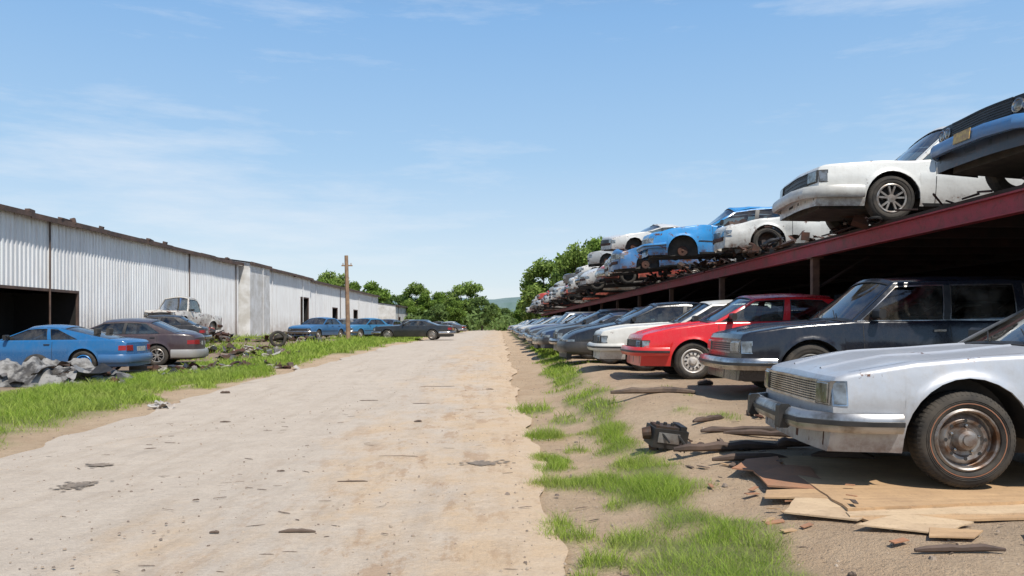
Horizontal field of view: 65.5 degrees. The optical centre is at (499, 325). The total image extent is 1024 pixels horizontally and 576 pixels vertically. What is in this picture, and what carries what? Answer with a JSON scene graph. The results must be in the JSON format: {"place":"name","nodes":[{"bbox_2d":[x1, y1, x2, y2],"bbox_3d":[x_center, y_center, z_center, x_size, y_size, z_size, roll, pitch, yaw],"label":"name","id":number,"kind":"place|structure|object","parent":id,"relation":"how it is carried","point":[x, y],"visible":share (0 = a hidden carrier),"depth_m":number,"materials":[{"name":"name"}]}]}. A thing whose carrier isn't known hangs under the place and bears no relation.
{"place":"outdoors","nodes":[
{"label":"outdoors","id":0,"kind":"place"},
{"bbox_2d":[0,329,567,575],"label":"road","id":1,"kind":"structure","parent":0,"point":[223,451],"depth_m":6.27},
{"bbox_2d":[56,480,113,488],"bbox_3d":[-3.222,1.227,6.085,0.376,0.002,0.411,0,0,0],"label":"oil stain","id":2,"kind":"object","parent":1,"relation":"on","point":[70,484],"visible":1,"depth_m":6.13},
{"bbox_2d":[279,528,315,532],"bbox_3d":[-1.203,1.220,4.740,0.220,0.023,0.037,0,0,1],"label":"driftwood stick","id":3,"kind":"object","parent":1,"relation":"on","point":[296,530],"visible":1,"depth_m":4.73,"materials":[{"name":"brown wood"}]},
{"bbox_2d":[446,459,515,465],"bbox_3d":[-0.159,1.227,7.098,0.610,0.002,0.288,0,0,-13],"label":"oil stain","id":4,"kind":"object","parent":1,"relation":"on","point":[481,462],"visible":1,"depth_m":7.11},
{"bbox_2d":[393,297,520,311],"bbox_3d":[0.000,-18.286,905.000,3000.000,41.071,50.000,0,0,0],"label":"hills","id":5,"kind":"structure","parent":0,"point":[508,303],"depth_m":905.66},
{"bbox_2d":[0,330,1023,575],"bbox_3d":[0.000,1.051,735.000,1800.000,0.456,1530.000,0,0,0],"label":"ground","id":6,"kind":"structure","parent":0,"point":[848,544],"depth_m":5.90,"materials":[{"name":"soil"}]},
{"bbox_2d":[0,360,116,379],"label":"scrap metal pile","id":7,"kind":"object","parent":6,"relation":"on","point":[103,369],"visible":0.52,"depth_m":16.59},
{"bbox_2d":[0,356,134,386],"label":"crumpled tarp","id":8,"kind":"object","parent":6,"relation":"on","point":[17,371],"visible":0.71,"depth_m":16.42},
{"bbox_2d":[9,376,125,383],"bbox_3d":[-9.171,1.190,16.403,3.427,0.341,0.839,0,0,0],"label":"scrap metal pile","id":9,"kind":"object","parent":6,"relation":"on","point":[85,379],"visible":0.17,"depth_m":16.16,"materials":[{"name":"grey metal"}]},
{"bbox_2d":[0,324,152,369],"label":"blue coupe","id":10,"kind":"object","parent":6,"relation":"on","point":[95,346],"visible":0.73,"depth_m":19.83,"materials":[{"name":"paint"}]},
{"bbox_2d":[0,204,243,338],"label":"corrugated warehouse","id":11,"kind":"structure","parent":6,"relation":"on","point":[53,270],"depth_m":39.16,"materials":[{"name":"metal"}]},
{"bbox_2d":[25,208,296,276],"bbox_3d":[-19.750,-4.810,55.225,0.372,0.340,43.973,0,0,0],"label":"roof edge debris","id":12,"kind":"object","parent":11,"relation":"on","point":[71,219],"visible":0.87,"depth_m":36.81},
{"bbox_2d":[88,318,197,332],"bbox_3d":[-12.971,0.460,27.630,5.057,1.419,1.930,0,0,6],"label":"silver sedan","id":13,"kind":"object","parent":6,"relation":"on","point":[159,321],"visible":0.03,"depth_m":27.43,"materials":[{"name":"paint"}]},
{"bbox_2d":[90,319,208,364],"bbox_3d":[-11.635,0.520,24.448,5.057,1.419,1.930,0,0,-10],"label":"maroon sedan","id":14,"kind":"object","parent":6,"relation":"on","point":[168,344],"visible":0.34,"depth_m":23.90,"materials":[{"name":"paint"}]},
{"bbox_2d":[0,360,303,448],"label":"grass verge","id":15,"kind":"object","parent":6,"relation":"on","point":[153,380],"depth_m":13.69,"materials":[{"name":"plant"}]},
{"bbox_2d":[147,400,176,408],"bbox_3d":[-4.961,1.204,11.824,0.490,0.190,0.342,0,0,27],"label":"white paper scrap","id":16,"kind":"object","parent":6,"relation":"on","point":[158,404],"visible":0.97,"depth_m":11.76,"materials":[{"name":"paper"}]},
{"bbox_2d":[129,365,207,370],"bbox_3d":[-7.727,1.161,21.915,4.600,0.120,0.220,0,0,-9],"label":"timber plank","id":17,"kind":"object","parent":6,"relation":"on","point":[132,368],"visible":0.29,"depth_m":21.49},
{"bbox_2d":[146,315,211,341],"bbox_3d":[-14.774,0.250,34.247,4.495,1.399,1.912,0,0,-12],"label":"black hatchback","id":18,"kind":"object","parent":6,"relation":"on","point":[180,322],"visible":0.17,"depth_m":33.81,"materials":[{"name":"paint"}]},
{"bbox_2d":[136,363,234,373],"bbox_3d":[-7.703,1.172,20.597,2.966,0.407,1.928,0,0,0],"label":"scrap metal pile","id":19,"kind":"object","parent":6,"relation":"on","point":[159,368],"visible":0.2,"depth_m":20.69,"materials":[{"name":"grey metal"}]},
{"bbox_2d":[206,328,249,343],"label":"scrap metal pile","id":20,"kind":"object","parent":6,"relation":"on","point":[223,336],"visible":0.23,"depth_m":40.94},
{"bbox_2d":[205,343,280,353],"bbox_3d":[-10.972,0.948,32.019,4.265,0.515,3.264,0,0,0],"label":"scrap metal pile","id":21,"kind":"object","parent":6,"relation":"on","point":[213,348],"visible":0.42,"depth_m":31.60,"materials":[{"name":"grey metal"}]},
{"bbox_2d":[188,360,299,369],"bbox_3d":[-6.515,1.091,20.584,3.018,0.408,1.600,0,0,0],"label":"scrap metal pile","id":22,"kind":"object","parent":6,"relation":"on","point":[244,362],"visible":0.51,"depth_m":20.45,"materials":[{"name":"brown metal"}]},
{"bbox_2d":[224,258,271,336],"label":"corrugated warehouse","id":23,"kind":"structure","parent":6,"relation":"on","point":[254,297],"depth_m":62.39,"materials":[{"name":"metal"}]},
{"bbox_2d":[215,348,298,360],"bbox_3d":[-8.171,1.024,27.284,2.859,0.506,4.234,0,0,0],"label":"scrap metal pile","id":24,"kind":"object","parent":6,"relation":"on","point":[236,352],"visible":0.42,"depth_m":26.65,"materials":[{"name":"grey metal"}]},
{"bbox_2d":[250,331,296,342],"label":"scrap metal pile","id":25,"kind":"object","parent":6,"relation":"on","point":[267,337],"visible":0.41,"depth_m":42.06,"materials":[{"name":"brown metal"}]},
{"bbox_2d":[178,332,372,361],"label":"weeds","id":26,"kind":"object","parent":6,"relation":"on","point":[240,337],"visible":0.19,"depth_m":36.28,"materials":[{"name":"green plant"}]},
{"bbox_2d":[269,331,286,346],"bbox_3d":[-9.601,0.590,34.502,0.720,0.720,0.196,0,0,-23],"label":"old tyre","id":27,"kind":"object","parent":6,"relation":"on","point":[272,334],"visible":0.97,"depth_m":34.42,"materials":[{"name":"rubber"}]},
{"bbox_2d":[270,268,313,334],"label":"corrugated warehouse","id":28,"kind":"structure","parent":6,"relation":"on","point":[289,299],"depth_m":74.92,"materials":[{"name":"metal"}]},
{"bbox_2d":[287,317,345,338],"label":"blue sedan","id":29,"kind":"object","parent":6,"relation":"on","point":[317,327],"visible":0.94,"depth_m":49.10,"materials":[{"name":"paint"}]},
{"bbox_2d":[182,331,462,364],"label":"grass verge","id":30,"kind":"object","parent":6,"relation":"on","point":[310,350],"depth_m":30.17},
{"bbox_2d":[318,268,351,308],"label":"deciduous tree","id":31,"kind":"object","parent":6,"relation":"on","point":[340,280],"visible":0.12,"depth_m":129.52,"materials":[{"name":"green plant"}]},
{"bbox_2d":[310,280,379,318],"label":"corrugated warehouse","id":32,"kind":"structure","parent":6,"relation":"on","point":[326,299],"depth_m":99.14,"materials":[{"name":"metal"}]},
{"bbox_2d":[341,255,352,339],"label":"utility pole","id":33,"kind":"object","parent":6,"relation":"on","point":[347,307],"visible":0.89,"depth_m":43.91,"materials":[{"name":"brown wood"}]},
{"bbox_2d":[344,318,393,337],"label":"blue sedan","id":34,"kind":"object","parent":6,"relation":"on","point":[362,326],"visible":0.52,"depth_m":53.61,"materials":[{"name":"paint"}]},
{"bbox_2d":[349,280,394,301],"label":"deciduous tree","id":35,"kind":"object","parent":6,"relation":"on","point":[374,288],"visible":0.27,"depth_m":150.04,"materials":[{"name":"green plant"}]},
{"bbox_2d":[380,294,402,305],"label":"deciduous tree","id":36,"kind":"object","parent":6,"relation":"on","point":[396,298],"visible":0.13,"depth_m":173.82,"materials":[{"name":"green plant"}]},
{"bbox_2d":[378,302,407,320],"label":"storage shed","id":37,"kind":"structure","parent":6,"relation":"on","point":[392,311],"depth_m":134.00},
{"bbox_2d":[403,300,417,319],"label":"deciduous tree","id":38,"kind":"object","parent":6,"relation":"on","point":[411,309],"visible":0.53,"depth_m":149.33,"materials":[{"name":"green plant"}]},
{"bbox_2d":[371,320,455,339],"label":"black sedan","id":39,"kind":"object","parent":6,"relation":"on","point":[423,328],"visible":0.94,"depth_m":50.41,"materials":[{"name":"paint"}]},
{"bbox_2d":[399,280,431,316],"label":"deciduous tree","id":40,"kind":"object","parent":6,"relation":"on","point":[415,289],"visible":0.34,"depth_m":168.31,"materials":[{"name":"green plant"}]},
{"bbox_2d":[416,291,440,319],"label":"deciduous tree","id":41,"kind":"object","parent":6,"relation":"on","point":[425,302],"visible":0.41,"depth_m":164.91,"materials":[{"name":"green plant"}]},
{"bbox_2d":[427,304,448,321],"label":"deciduous tree","id":42,"kind":"object","parent":6,"relation":"on","point":[437,312],"visible":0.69,"depth_m":139.12,"materials":[{"name":"green plant"}]},
{"bbox_2d":[431,290,452,310],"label":"deciduous tree","id":43,"kind":"object","parent":6,"relation":"on","point":[442,295],"visible":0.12,"depth_m":159.20,"materials":[{"name":"green plant"}]},
{"bbox_2d":[440,322,466,332],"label":"parked car","id":44,"kind":"object","parent":6,"relation":"on","point":[458,328],"visible":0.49,"depth_m":91.51,"materials":[{"name":"paint"}]},
{"bbox_2d":[445,300,467,323],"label":"deciduous tree","id":45,"kind":"object","parent":6,"relation":"on","point":[455,311],"visible":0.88,"depth_m":133.94,"materials":[{"name":"green plant"}]},
{"bbox_2d":[400,308,520,330],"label":"distant trees","id":46,"kind":"object","parent":6,"relation":"on","point":[503,323],"visible":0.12,"depth_m":140.15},
{"bbox_2d":[443,281,486,324],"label":"deciduous tree","id":47,"kind":"object","parent":6,"relation":"on","point":[469,290],"visible":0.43,"depth_m":147.95,"materials":[{"name":"green plant"}]},
{"bbox_2d":[466,297,497,329],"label":"deciduous tree","id":48,"kind":"object","parent":6,"relation":"on","point":[488,310],"visible":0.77,"depth_m":144.35,"materials":[{"name":"green plant"}]},
{"bbox_2d":[0,354,1023,575],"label":"gravel","id":49,"kind":"structure","parent":6,"relation":"on","point":[931,557],"depth_m":5.67,"materials":[{"name":"gravel"}]},
{"bbox_2d":[512,305,522,324],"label":"deciduous tree","id":50,"kind":"object","parent":6,"relation":"on","point":[516,316],"visible":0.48,"depth_m":169.03,"materials":[{"name":"green plant"}]},
{"bbox_2d":[48,395,1004,575],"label":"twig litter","id":51,"kind":"object","parent":6,"relation":"on","point":[379,506],"visible":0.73,"depth_m":5.29,"materials":[{"name":"brown wood"}]},
{"bbox_2d":[516,255,556,320],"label":"deciduous tree","id":52,"kind":"object","parent":6,"relation":"on","point":[531,290],"visible":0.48,"depth_m":121.85,"materials":[{"name":"green plant"}]},
{"bbox_2d":[526,315,587,348],"bbox_3d":[3.376,0.235,28.922,4.797,1.269,1.929,0,0,0],"label":"parked car","id":53,"kind":"object","parent":6,"relation":"on","point":[532,333],"visible":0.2,"depth_m":28.33,"materials":[{"name":"paint"}]},
{"bbox_2d":[523,312,591,338],"bbox_3d":[3.670,0.120,36.585,5.196,1.499,1.989,0,0,-4],"label":"parked car","id":54,"kind":"object","parent":6,"relation":"on","point":[566,315],"visible":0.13,"depth_m":36.05,"materials":[{"name":"paint"}]},
{"bbox_2d":[524,312,594,341],"bbox_3d":[3.470,0.180,31.459,4.996,1.379,1.931,0,0,0],"label":"parked car","id":55,"kind":"object","parent":6,"relation":"on","point":[574,319],"visible":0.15,"depth_m":30.94,"materials":[{"name":"paint"}]},
{"bbox_2d":[548,241,593,285],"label":"deciduous tree","id":56,"kind":"object","parent":6,"relation":"on","point":[575,257],"visible":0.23,"depth_m":104.29,"materials":[{"name":"green plant"}]},
{"bbox_2d":[553,236,601,272],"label":"deciduous tree","id":57,"kind":"object","parent":6,"relation":"on","point":[594,243],"visible":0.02,"depth_m":110.38,"materials":[{"name":"green plant"}]},
{"bbox_2d":[532,308,631,347],"bbox_3d":[3.603,0.160,26.103,5.057,1.419,1.930,0,0,4],"label":"parked car","id":58,"kind":"object","parent":6,"relation":"on","point":[600,313],"visible":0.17,"depth_m":25.55,"materials":[{"name":"paint"}]},
{"bbox_2d":[538,312,626,347],"bbox_3d":[3.550,0.235,23.760,4.797,1.269,1.929,0,0,0],"label":"dark blue coupe","id":59,"kind":"object","parent":6,"relation":"on","point":[543,339],"visible":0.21,"depth_m":23.09,"materials":[{"name":"paint"}]},
{"bbox_2d":[548,307,643,358],"bbox_3d":[3.810,0.180,21.210,4.996,1.379,1.932,0,0,1],"label":"dark grey sedan","id":60,"kind":"object","parent":6,"relation":"on","point":[558,333],"visible":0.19,"depth_m":20.55,"materials":[{"name":"paint"}]},
{"bbox_2d":[507,344,692,433],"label":"grass verge","id":61,"kind":"object","parent":6,"relation":"on","point":[547,353],"depth_m":12.46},
{"bbox_2d":[556,302,699,363],"bbox_3d":[3.879,0.162,18.691,5.057,1.422,1.930,0,0,2],"label":"black sedan","id":62,"kind":"object","parent":6,"relation":"on","point":[572,342],"visible":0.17,"depth_m":17.99,"materials":[{"name":"paint"}]},
{"bbox_2d":[610,386,695,393],"bbox_3d":[1.993,0.843,10.385,1.107,0.094,0.126,0,0,-1],"label":"fallen log","id":63,"kind":"object","parent":6,"relation":"on","point":[638,390],"visible":0.99,"depth_m":10.34,"materials":[{"name":"brown wood"}]},
{"bbox_2d":[587,300,731,370],"bbox_3d":[4.273,0.182,15.969,4.996,1.382,1.932,0,0,2],"label":"white sedan","id":64,"kind":"object","parent":6,"relation":"on","point":[607,343],"visible":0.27,"depth_m":15.27,"materials":[{"name":"paint"}]},
{"bbox_2d":[642,421,690,449],"bbox_3d":[1.525,1.000,7.167,0.500,0.283,0.302,0,0,0],"label":"engine block","id":65,"kind":"object","parent":6,"relation":"on","point":[658,434],"depth_m":7.07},
{"bbox_2d":[522,405,816,575],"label":"grass verge","id":66,"kind":"object","parent":6,"relation":"on","point":[552,458],"depth_m":4.87,"materials":[{"name":"plant"}]},
{"bbox_2d":[692,415,723,422],"bbox_3d":[2.143,0.946,8.118,0.468,0.063,0.067,0,0,-35],"label":"rusty exhaust pipe","id":67,"kind":"object","parent":6,"relation":"on","point":[708,418],"visible":1,"depth_m":8.07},
{"bbox_2d":[620,294,833,379],"bbox_3d":[4.329,0.172,13.404,4.496,1.402,1.912,0,0,1],"label":"red hatchback","id":68,"kind":"object","parent":6,"relation":"on","point":[679,348],"visible":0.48,"depth_m":12.67,"materials":[{"name":"paint"}]},
{"bbox_2d":[673,440,786,451],"bbox_3d":[1.963,1.022,6.761,0.997,0.089,0.089,0,0,-7],"label":"rusty exhaust pipe","id":69,"kind":"object","parent":6,"relation":"on","point":[724,446],"visible":1,"depth_m":6.72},
{"bbox_2d":[700,426,776,432],"bbox_3d":[2.285,0.979,7.508,0.775,0.066,0.077,0,0,-2],"label":"rusty exhaust pipe","id":70,"kind":"object","parent":6,"relation":"on","point":[714,429],"visible":0.65,"depth_m":7.49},
{"bbox_2d":[712,453,785,460],"bbox_3d":[2.005,1.050,6.358,0.630,0.062,0.059,0,0,-4],"label":"rusty exhaust pipe","id":71,"kind":"object","parent":6,"relation":"on","point":[736,457],"visible":0.74,"depth_m":6.33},
{"bbox_2d":[723,429,789,436],"bbox_3d":[2.414,0.991,7.361,0.667,0.062,0.065,0,0,20],"label":"rusty exhaust pipe","id":72,"kind":"object","parent":6,"relation":"on","point":[761,432],"visible":0.79,"depth_m":7.35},
{"bbox_2d":[541,177,1023,316],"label":"steel storage rack","id":73,"kind":"object","parent":6,"relation":"on","point":[982,235],"visible":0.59,"depth_m":15.46,"materials":[{"name":"metal"}]},
{"bbox_2d":[552,286,602,297],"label":"wrecked car","id":74,"kind":"object","parent":73,"relation":"on","point":[556,292],"visible":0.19,"depth_m":49.55,"materials":[{"name":"paint"}]},
{"bbox_2d":[564,285,620,296],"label":"wrecked car","id":75,"kind":"object","parent":73,"relation":"on","point":[578,294],"visible":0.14,"depth_m":43.74,"materials":[{"name":"paint"}]},
{"bbox_2d":[566,286,639,296],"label":"wrecked car","id":76,"kind":"object","parent":73,"relation":"on","point":[591,293],"visible":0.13,"depth_m":41.30,"materials":[{"name":"paint"}]},
{"bbox_2d":[568,264,640,288],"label":"wrecked car","id":77,"kind":"object","parent":73,"relation":"on","point":[571,283],"visible":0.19,"depth_m":38.28,"materials":[{"name":"paint"}]},
{"bbox_2d":[587,251,612,266],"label":"wrecked car","id":78,"kind":"object","parent":77,"relation":"on","point":[597,258],"visible":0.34,"depth_m":38.58,"materials":[{"name":"paint"}]},
{"bbox_2d":[575,270,660,292],"bbox_3d":[6.021,-2.369,36.233,5.187,1.533,2.020,-2,-3,6],"label":"wrecked car","id":79,"kind":"object","parent":73,"relation":"on","point":[598,288],"visible":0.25,"depth_m":35.80,"materials":[{"name":"paint"}]},
{"bbox_2d":[580,268,662,284],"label":"wrecked car","id":80,"kind":"object","parent":73,"relation":"on","point":[587,278],"visible":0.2,"depth_m":33.16,"materials":[{"name":"paint"}]},
{"bbox_2d":[595,266,698,285],"bbox_3d":[6.164,-2.223,31.008,4.860,1.294,1.918,0,1,-3],"label":"wrecked car","id":81,"kind":"object","parent":73,"relation":"on","point":[600,274],"visible":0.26,"depth_m":30.25,"materials":[{"name":"paint"}]},
{"bbox_2d":[600,224,679,250],"bbox_3d":[6.356,-3.453,31.501,4.706,1.132,1.827,1,3,-10],"label":"wrecked car","id":82,"kind":"object","parent":81,"relation":"on","point":[623,242],"visible":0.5,"depth_m":30.66,"materials":[{"name":"paint"}]},
{"bbox_2d":[604,258,702,276],"bbox_3d":[6.070,-2.469,27.889,4.822,1.392,1.904,-6,-1,4],"label":"wrecked car","id":83,"kind":"object","parent":73,"relation":"on","point":[608,273],"visible":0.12,"depth_m":28.00,"materials":[{"name":"paint"}]},
{"bbox_2d":[646,268,690,281],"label":"scrap metal pile","id":84,"kind":"object","parent":73,"relation":"on","point":[654,278],"visible":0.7,"depth_m":25.30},
{"bbox_2d":[608,247,745,271],"bbox_3d":[5.877,-2.355,25.304,4.828,1.453,1.991,-3,0,-4],"label":"wrecked blue sedan","id":85,"kind":"object","parent":73,"relation":"on","point":[625,260],"visible":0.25,"depth_m":24.50,"materials":[{"name":"paint"}]},
{"bbox_2d":[636,206,779,260],"bbox_3d":[6.047,-2.270,20.248,5.048,1.446,1.952,-1,0,5],"label":"wrecked blue sedan","id":86,"kind":"object","parent":85,"relation":"on","point":[687,242],"visible":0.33,"depth_m":19.60,"materials":[{"name":"paint"}]},
{"bbox_2d":[674,261,727,273],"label":"scrap metal pile","id":87,"kind":"object","parent":73,"relation":"on","point":[681,266],"visible":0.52,"depth_m":22.03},
{"bbox_2d":[691,256,742,269],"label":"scrap metal pile","id":88,"kind":"object","parent":73,"relation":"on","point":[716,262],"visible":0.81,"depth_m":20.09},
{"bbox_2d":[718,242,772,261],"bbox_3d":[5.504,-1.644,17.174,1.484,0.476,1.701,0,0,0],"label":"scrap metal pile","id":89,"kind":"object","parent":73,"relation":"on","point":[745,249],"visible":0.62,"depth_m":16.91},
{"bbox_2d":[749,230,823,253],"bbox_3d":[5.838,-1.652,15.604,1.367,0.401,1.738,0,0,0],"label":"scrap metal pile","id":90,"kind":"object","parent":73,"relation":"on","point":[793,238],"visible":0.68,"depth_m":15.50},
{"bbox_2d":[713,216,869,257],"bbox_3d":[7.107,-2.190,17.539,4.688,1.391,1.932,-1,1,8],"label":"wrecked white coupe","id":91,"kind":"object","parent":73,"relation":"on","point":[735,234],"visible":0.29,"depth_m":16.94,"materials":[{"name":"paint"}]},
{"bbox_2d":[829,214,908,234],"bbox_3d":[5.856,-1.627,12.262,1.337,0.395,1.707,0,0,0],"label":"scrap metal pile","id":92,"kind":"object","parent":73,"relation":"on","point":[860,221],"visible":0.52,"depth_m":11.94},
{"bbox_2d":[772,126,1023,232],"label":"white sedan","id":93,"kind":"object","parent":73,"relation":"on","point":[830,195],"visible":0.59,"depth_m":11.45,"materials":[{"name":"paint"}]},
{"bbox_2d":[930,93,1023,191],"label":"black muscle car","id":94,"kind":"object","parent":73,"relation":"on","point":[987,142],"visible":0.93,"depth_m":8.97,"materials":[{"name":"paint"}]},
{"bbox_2d":[754,464,820,488],"bbox_3d":[2.035,1.066,5.632,0.425,0.038,0.908,0,0,10],"label":"plywood sheet","id":95,"kind":"object","parent":6,"relation":"on","point":[783,476],"visible":0.81,"depth_m":5.60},
{"bbox_2d":[732,456,780,471],"bbox_3d":[2.040,1.055,6.051,0.386,0.040,0.593,0,0,32],"label":"plywood sheet","id":96,"kind":"object","parent":95,"relation":"on","point":[760,464],"visible":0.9,"depth_m":6.00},
{"bbox_2d":[775,437,810,446],"bbox_3d":[2.526,1.003,6.859,0.342,0.091,0.088,0,0,-12],"label":"rusty exhaust pipe","id":97,"kind":"object","parent":6,"relation":"on","point":[785,441],"visible":0.79,"depth_m":6.82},
{"bbox_2d":[685,450,908,543],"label":"wood scraps","id":98,"kind":"object","parent":6,"relation":"on","point":[853,501],"visible":0.85,"depth_m":4.67,"materials":[{"name":"brown wood"}]},
{"bbox_2d":[765,489,828,498],"bbox_3d":[1.940,1.081,5.125,0.451,0.036,0.300,0,0,18],"label":"plywood sheet","id":99,"kind":"object","parent":6,"relation":"on","point":[790,493],"visible":0.79,"depth_m":5.09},
{"bbox_2d":[784,498,887,520],"bbox_3d":[2.011,1.085,4.720,0.547,0.026,0.486,0,0,31],"label":"plywood sheet","id":100,"kind":"object","parent":6,"relation":"on","point":[822,507],"visible":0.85,"depth_m":4.68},
{"bbox_2d":[698,276,1023,387],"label":"black station wagon","id":101,"kind":"object","parent":6,"relation":"on","point":[889,312],"visible":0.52,"depth_m":9.39,"materials":[{"name":"paint"}]},
{"bbox_2d":[779,455,1023,510],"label":"plywood sheet","id":102,"kind":"object","parent":6,"relation":"on","point":[893,482],"visible":0.66,"depth_m":5.24,"materials":[{"name":"wood"}]},
{"bbox_2d":[811,450,874,458],"bbox_3d":[2.738,1.025,6.370,0.469,0.095,0.100,0,0,12],"label":"rusty exhaust pipe","id":103,"kind":"object","parent":102,"relation":"on","point":[824,453],"visible":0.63,"depth_m":6.33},
{"bbox_2d":[747,309,1023,487],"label":"silver sedan","id":104,"kind":"object","parent":102,"relation":"on","point":[950,414],"visible":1,"depth_m":5.14,"materials":[{"name":"paint"}]},
{"bbox_2d":[857,513,973,532],"bbox_3d":[2.277,1.084,4.347,0.625,0.020,0.333,0,0,-35],"label":"plywood sheet","id":105,"kind":"object","parent":6,"relation":"on","point":[912,523],"visible":0.91,"depth_m":4.35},
{"bbox_2d":[862,507,1023,521],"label":"plywood sheet","id":106,"kind":"object","parent":6,"relation":"on","point":[992,518],"visible":0.23,"depth_m":4.51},
{"bbox_2d":[846,504,1023,517],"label":"plywood sheet","id":107,"kind":"object","parent":106,"relation":"on","point":[1001,510],"visible":0.95,"depth_m":4.60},
{"bbox_2d":[929,527,982,538],"bbox_3d":[2.375,1.084,4.140,0.313,0.008,0.198,0,0,13],"label":"plywood sheet","id":108,"kind":"object","parent":6,"relation":"on","point":[934,532],"visible":1,"depth_m":4.13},
{"bbox_2d":[914,543,1005,551],"bbox_3d":[2.245,1.083,3.880,0.450,0.041,0.041,0,0,-3],"label":"plank","id":109,"kind":"object","parent":6,"relation":"on","point":[980,547],"visible":1,"depth_m":3.87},
{"bbox_2d":[0,0,1023,298],"label":"sky","id":110,"kind":"structure","parent":0,"point":[440,145],"materials":[{"name":"blue"}]},
{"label":"wrecked red car","id":111,"kind":"object","parent":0,"visible":0},
{"bbox_2d":[143,296,222,329],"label":"wrecked white truck","id":112,"kind":"object","parent":111,"relation":"on","point":[189,308],"visible":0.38,"depth_m":42.26,"materials":[{"name":"paint"}]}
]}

